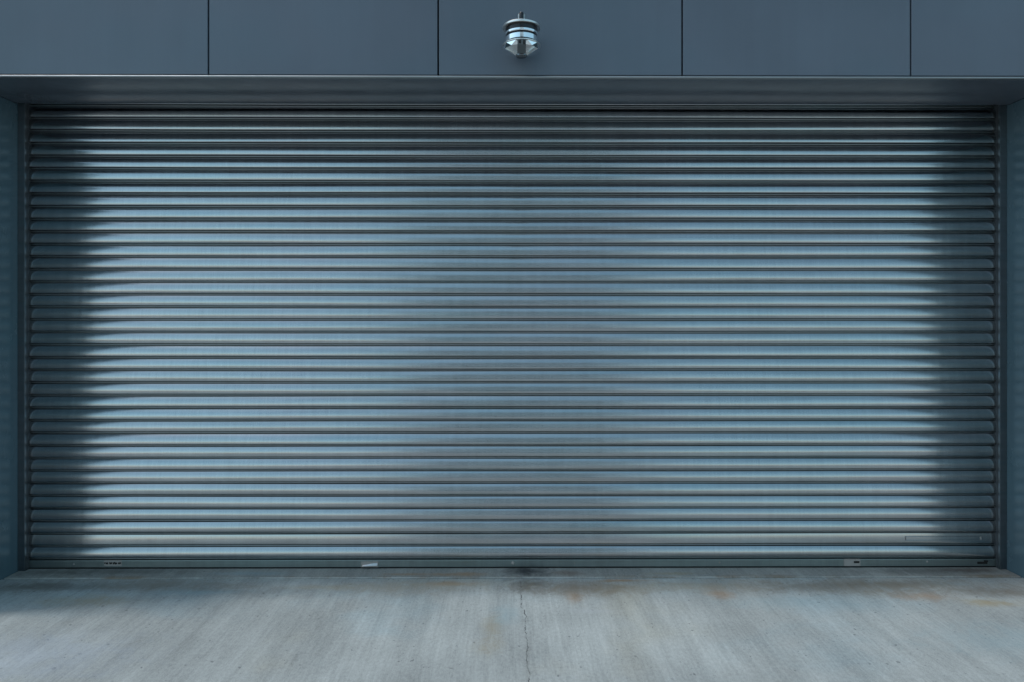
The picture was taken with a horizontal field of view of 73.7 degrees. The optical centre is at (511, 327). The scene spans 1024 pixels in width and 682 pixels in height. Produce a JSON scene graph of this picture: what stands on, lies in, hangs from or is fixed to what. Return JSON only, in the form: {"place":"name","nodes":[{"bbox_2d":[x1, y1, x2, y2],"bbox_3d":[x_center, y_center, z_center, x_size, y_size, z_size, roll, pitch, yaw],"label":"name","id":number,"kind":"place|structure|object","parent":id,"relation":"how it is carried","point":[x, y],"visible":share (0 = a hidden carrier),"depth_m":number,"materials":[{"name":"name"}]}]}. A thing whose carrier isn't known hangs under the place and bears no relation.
{"place":"outdoors","nodes":[
{"label":"outdoors","id":0,"kind":"place"},
{"bbox_2d":[0,578,1023,681],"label":"driveway","id":1,"kind":"structure","parent":0,"point":[590,630],"depth_m":3.31,"materials":[{"name":"concrete"}]},
{"label":"ground","id":2,"kind":"structure","parent":0,"visible":0},
{"bbox_2d":[0,97,17,579],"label":"side wall","id":3,"kind":"structure","parent":2,"relation":"on","point":[8,338],"depth_m":4.03,"materials":[{"name":"metal"}]},
{"bbox_2d":[0,0,1023,104],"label":"facade","id":4,"kind":"structure","parent":3,"relation":"on","point":[884,52],"depth_m":3.69,"materials":[{"name":"paint"}]},
{"bbox_2d":[18,103,1006,570],"bbox_3d":[0.012,-0.187,4.182,5.970,3.296,0.137,0,0,0],"label":"rolling shutter","id":5,"kind":"object","parent":4,"relation":"attached to","point":[512,335],"visible":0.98,"depth_m":4.15,"materials":[{"name":"metal"}]},
{"bbox_2d":[502,12,540,58],"bbox_3d":[0.049,-1.528,3.568,0.199,0.234,0.226,0,0,0],"label":"wall lamp","id":6,"kind":"object","parent":4,"relation":"attached to","point":[521,35],"visible":1,"depth_m":3.49,"materials":[{"name":"silver metal"}]},
{"bbox_2d":[4,567,1020,579],"bbox_3d":[0.012,1.563,4.206,5.964,0.203,0.408,0,0,0],"label":"threshold","id":7,"kind":"object","parent":2,"relation":"on","point":[568,573],"visible":0.24,"depth_m":4.06,"materials":[{"name":"concrete"}]},
{"bbox_2d":[1006,99,1023,577],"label":"side wall","id":8,"kind":"structure","parent":2,"relation":"on","point":[1015,337],"depth_m":4.06,"materials":[{"name":"metal"}]}
]}

